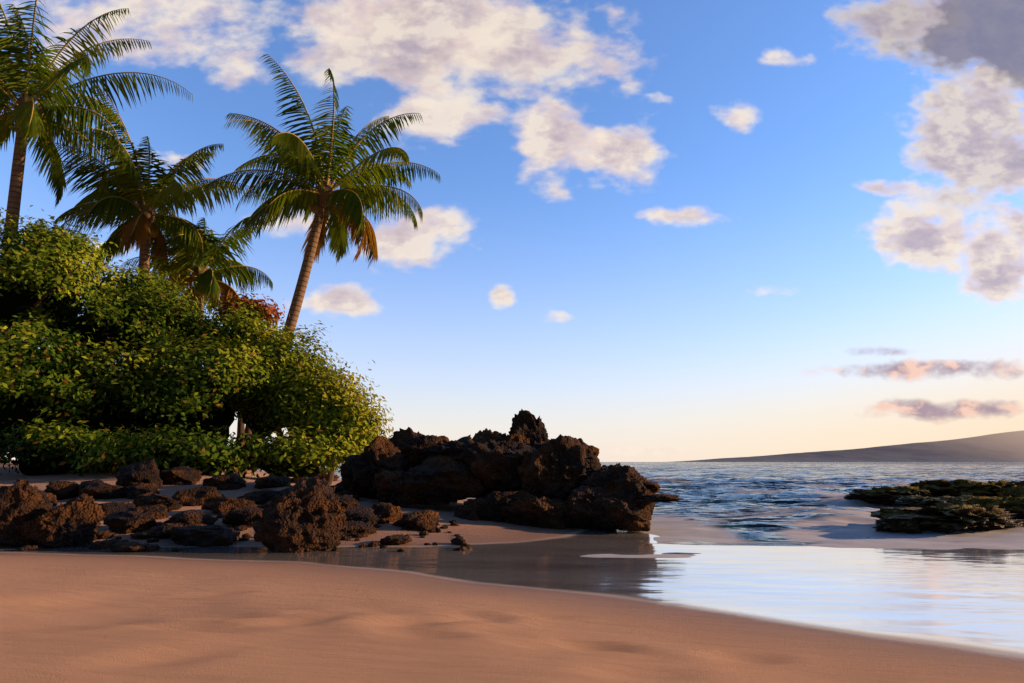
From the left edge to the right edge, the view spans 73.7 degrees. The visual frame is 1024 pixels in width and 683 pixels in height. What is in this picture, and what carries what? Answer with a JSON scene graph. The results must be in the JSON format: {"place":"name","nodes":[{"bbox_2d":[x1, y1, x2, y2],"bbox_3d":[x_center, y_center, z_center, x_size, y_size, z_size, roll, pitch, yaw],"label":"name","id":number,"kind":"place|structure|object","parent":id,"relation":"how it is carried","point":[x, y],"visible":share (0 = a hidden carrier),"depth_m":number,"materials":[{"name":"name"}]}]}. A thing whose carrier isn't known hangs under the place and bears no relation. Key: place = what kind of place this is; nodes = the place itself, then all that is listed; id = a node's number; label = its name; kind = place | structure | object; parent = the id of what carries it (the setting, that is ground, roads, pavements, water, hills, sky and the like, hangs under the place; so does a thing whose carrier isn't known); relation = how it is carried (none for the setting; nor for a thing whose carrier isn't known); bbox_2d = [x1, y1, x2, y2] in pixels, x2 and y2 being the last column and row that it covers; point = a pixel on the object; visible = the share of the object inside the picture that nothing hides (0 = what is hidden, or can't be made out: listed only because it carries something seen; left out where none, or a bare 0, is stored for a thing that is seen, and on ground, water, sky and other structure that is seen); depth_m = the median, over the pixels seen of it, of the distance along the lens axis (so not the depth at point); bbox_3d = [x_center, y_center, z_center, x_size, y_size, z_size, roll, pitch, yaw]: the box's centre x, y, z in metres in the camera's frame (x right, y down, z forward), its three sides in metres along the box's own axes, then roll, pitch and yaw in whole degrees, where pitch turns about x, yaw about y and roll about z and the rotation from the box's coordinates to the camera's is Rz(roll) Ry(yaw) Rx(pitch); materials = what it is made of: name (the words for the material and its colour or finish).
{"place":"outdoors","nodes":[
{"label":"outdoors","id":0,"kind":"place"},
{"bbox_2d":[16,2,82,30],"bbox_3d":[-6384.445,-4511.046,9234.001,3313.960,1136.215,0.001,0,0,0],"label":"cloud","id":1,"kind":"structure","parent":0,"point":[64,10],"depth_m":9234.00,"materials":[{"name":"white"}]},
{"bbox_2d":[42,0,249,67],"bbox_3d":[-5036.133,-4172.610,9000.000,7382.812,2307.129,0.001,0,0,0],"label":"cloud","id":2,"kind":"structure","parent":0,"point":[165,19],"depth_m":9000.00,"materials":[{"name":"white"}]},
{"bbox_2d":[168,155,199,167],"bbox_3d":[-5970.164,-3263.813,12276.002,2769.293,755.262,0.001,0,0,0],"label":"cloud","id":3,"kind":"structure","parent":0,"point":[174,158],"depth_m":12276.00,"materials":[{"name":"white"}]},
{"bbox_2d":[208,42,256,85],"bbox_3d":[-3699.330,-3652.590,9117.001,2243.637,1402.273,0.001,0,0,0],"label":"cloud","id":4,"kind":"structure","parent":0,"point":[236,66],"depth_m":9117.00,"materials":[{"name":"white"}]},
{"bbox_2d":[262,211,327,229],"bbox_3d":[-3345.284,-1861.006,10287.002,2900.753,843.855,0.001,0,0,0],"label":"cloud","id":5,"kind":"structure","parent":0,"point":[297,222],"depth_m":10287.00,"materials":[{"name":"white"}]},
{"bbox_2d":[292,0,366,41],"bbox_3d":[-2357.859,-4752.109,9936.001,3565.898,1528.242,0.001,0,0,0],"label":"cloud","id":6,"kind":"structure","parent":0,"point":[324,21],"depth_m":9936.00,"materials":[{"name":"white"}]},
{"bbox_2d":[301,284,376,315],"bbox_3d":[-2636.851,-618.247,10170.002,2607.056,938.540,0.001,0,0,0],"label":"cloud","id":7,"kind":"structure","parent":0,"point":[351,300],"depth_m":10170.00,"materials":[{"name":"white"}]},
{"bbox_2d":[285,0,511,109],"bbox_3d":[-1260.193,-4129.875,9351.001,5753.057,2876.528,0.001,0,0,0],"label":"cloud","id":8,"kind":"structure","parent":0,"point":[416,44],"depth_m":9351.00,"materials":[{"name":"white"}]},
{"bbox_2d":[365,208,469,266],"bbox_3d":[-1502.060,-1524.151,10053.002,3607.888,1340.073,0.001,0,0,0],"label":"cloud","id":9,"kind":"structure","parent":0,"point":[402,240],"depth_m":10053.00,"materials":[{"name":"white"}]},
{"bbox_2d":[376,88,504,141],"bbox_3d":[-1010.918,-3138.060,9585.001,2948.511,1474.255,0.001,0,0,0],"label":"cloud","id":10,"kind":"structure","parent":0,"point":[451,113],"depth_m":9585.00,"materials":[{"name":"white"}]},
{"bbox_2d":[490,285,513,307],"bbox_3d":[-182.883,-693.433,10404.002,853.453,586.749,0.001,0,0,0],"label":"cloud","id":11,"kind":"structure","parent":0,"point":[501,295],"depth_m":10404.00,"materials":[{"name":"white"}]},
{"bbox_2d":[0,461,1023,682],"bbox_3d":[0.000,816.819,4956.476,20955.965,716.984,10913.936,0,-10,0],"label":"sand ground","id":12,"kind":"structure","parent":0,"point":[501,602],"depth_m":2.87,"materials":[{"name":"beige sand"}]},
{"bbox_2d":[0,0,192,459],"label":"palm tree","id":13,"kind":"object","parent":12,"relation":"on","point":[26,115],"visible":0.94,"depth_m":19.81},
{"bbox_2d":[30,85,262,275],"bbox_3d":[-11.911,-1.579,21.422,6.645,11.223,5.970,0,-10,0],"label":"palm tree","id":14,"kind":"object","parent":12,"relation":"on","point":[122,202],"visible":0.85,"depth_m":21.59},
{"bbox_2d":[100,194,272,367],"bbox_3d":[-10.936,-0.174,23.403,5.232,9.250,5.879,0,-10,0],"label":"palm tree","id":15,"kind":"object","parent":12,"relation":"on","point":[210,286],"visible":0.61,"depth_m":23.37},
{"bbox_2d":[0,205,393,484],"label":"shrubs","id":16,"kind":"object","parent":12,"relation":"on","point":[159,397],"visible":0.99,"depth_m":13.43,"materials":[{"name":"green plant"}]},
{"bbox_2d":[0,459,440,552],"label":"rocks","id":17,"kind":"object","parent":12,"relation":"on","point":[316,512],"visible":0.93,"depth_m":6.17,"materials":[{"name":"brown stone"}]},
{"bbox_2d":[8,512,472,551],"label":"rock fragments","id":18,"kind":"object","parent":12,"relation":"on","point":[458,539],"visible":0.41,"depth_m":6.17,"materials":[{"name":"brown stone"}]},
{"bbox_2d":[203,54,440,474],"bbox_3d":[-5.919,-1.925,20.659,7.123,12.279,7.336,0,-10,0],"label":"palm tree","id":19,"kind":"object","parent":12,"relation":"on","point":[341,207],"visible":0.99,"depth_m":20.73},
{"bbox_2d":[340,408,683,531],"bbox_3d":[-0.221,1.683,9.400,4.410,1.728,3.778,0,-10,0],"label":"outcrop rock","id":20,"kind":"object","parent":12,"relation":"on","point":[526,471],"visible":0.98,"depth_m":8.63,"materials":[{"name":"brown stone"}]},
{"bbox_2d":[844,479,1023,537],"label":"reef rock","id":21,"kind":"object","parent":12,"relation":"on","point":[947,507],"visible":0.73,"depth_m":8.66,"materials":[{"name":"brown stone"}]},
{"bbox_2d":[0,0,1023,461],"label":"sky","id":22,"kind":"structure","parent":0,"point":[669,340],"materials":[{"name":"blue"}]},
{"bbox_2d":[444,0,636,96],"bbox_3d":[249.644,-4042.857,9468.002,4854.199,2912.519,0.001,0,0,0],"label":"cloud","id":23,"kind":"structure","parent":0,"point":[528,52],"depth_m":9468.00,"materials":[{"name":"white"}]},
{"bbox_2d":[514,98,599,197],"bbox_3d":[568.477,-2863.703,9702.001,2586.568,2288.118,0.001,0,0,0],"label":"cloud","id":24,"kind":"structure","parent":0,"point":[554,132],"depth_m":9702.00,"materials":[{"name":"white"}]},
{"bbox_2d":[553,312,567,320],"bbox_3d":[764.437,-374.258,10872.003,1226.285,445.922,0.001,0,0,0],"label":"cloud","id":25,"kind":"structure","parent":0,"point":[561,316],"depth_m":10872.00,"materials":[{"name":"white"}]},
{"bbox_2d":[577,128,660,180],"bbox_3d":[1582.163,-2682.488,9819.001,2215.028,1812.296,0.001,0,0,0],"label":"cloud","id":26,"kind":"structure","parent":0,"point":[626,152],"depth_m":9819.00,"materials":[{"name":"white"}]},
{"bbox_2d":[259,462,1023,557],"bbox_3d":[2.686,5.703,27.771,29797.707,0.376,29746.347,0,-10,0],"label":"sea water","id":27,"kind":"structure","parent":0,"point":[771,503],"depth_m":12.24,"materials":[{"name":"blue liquid"}]},
{"bbox_2d":[623,447,665,453],"bbox_3d":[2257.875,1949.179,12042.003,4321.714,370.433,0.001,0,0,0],"label":"cloud","id":28,"kind":"structure","parent":0,"point":[635,450],"depth_m":12042.00,"materials":[{"name":"white"}]},
{"bbox_2d":[642,207,710,223],"bbox_3d":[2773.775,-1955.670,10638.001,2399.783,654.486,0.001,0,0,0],"label":"cloud","id":29,"kind":"structure","parent":0,"point":[693,215],"depth_m":10638.00,"materials":[{"name":"white"}]},
{"bbox_2d":[726,107,754,130],"bbox_3d":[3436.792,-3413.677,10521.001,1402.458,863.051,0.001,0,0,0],"label":"cloud","id":30,"kind":"structure","parent":0,"point":[741,119],"depth_m":10521.00,"materials":[{"name":"white"}]},
{"bbox_2d":[762,51,793,63],"bbox_3d":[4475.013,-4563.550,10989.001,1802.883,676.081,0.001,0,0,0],"label":"cloud","id":31,"kind":"structure","parent":0,"point":[773,57],"depth_m":10989.00,"materials":[{"name":"white"}]},
{"bbox_2d":[674,430,1023,461],"bbox_3d":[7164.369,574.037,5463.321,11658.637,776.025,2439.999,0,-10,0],"label":"headland","id":32,"kind":"structure","parent":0,"point":[1004,447],"depth_m":4753.21,"materials":[{"name":"grey"}]},
{"bbox_2d":[827,0,938,54],"bbox_3d":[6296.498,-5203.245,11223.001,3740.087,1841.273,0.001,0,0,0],"label":"cloud","id":33,"kind":"structure","parent":0,"point":[880,24],"depth_m":11223.00,"materials":[{"name":"white"}]},
{"bbox_2d":[860,181,914,195],"bbox_3d":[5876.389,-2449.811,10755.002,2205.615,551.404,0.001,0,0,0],"label":"cloud","id":34,"kind":"structure","parent":0,"point":[879,187],"depth_m":10755.00,"materials":[{"name":"white"}]},
{"bbox_2d":[869,186,977,271],"bbox_3d":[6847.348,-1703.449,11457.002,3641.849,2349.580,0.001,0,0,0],"label":"cloud","id":35,"kind":"structure","parent":0,"point":[910,233],"depth_m":11457.00,"materials":[{"name":"white"}]},
{"bbox_2d":[839,360,1022,380],"bbox_3d":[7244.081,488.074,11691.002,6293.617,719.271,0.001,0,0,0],"label":"cloud","id":36,"kind":"structure","parent":0,"point":[908,370],"depth_m":11691.00,"materials":[{"name":"white"}]},
{"bbox_2d":[871,399,1019,421],"bbox_3d":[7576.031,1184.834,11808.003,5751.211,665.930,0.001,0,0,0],"label":"cloud","id":37,"kind":"structure","parent":0,"point":[924,409],"depth_m":11808.00,"materials":[{"name":"white"}]},
{"bbox_2d":[883,0,1023,89],"bbox_3d":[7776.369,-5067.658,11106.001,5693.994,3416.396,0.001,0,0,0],"label":"cloud","id":38,"kind":"structure","parent":0,"point":[956,35],"depth_m":11106.00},
{"bbox_2d":[905,66,1023,221],"bbox_3d":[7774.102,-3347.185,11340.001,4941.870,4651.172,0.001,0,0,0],"label":"cloud","id":39,"kind":"structure","parent":0,"point":[969,129],"depth_m":11340.00,"materials":[{"name":"white"}]},
{"bbox_2d":[960,206,1023,302],"bbox_3d":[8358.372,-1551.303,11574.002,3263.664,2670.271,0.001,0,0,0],"label":"cloud","id":40,"kind":"structure","parent":0,"point":[994,263],"depth_m":11574.00,"materials":[{"name":"white"}]}
]}

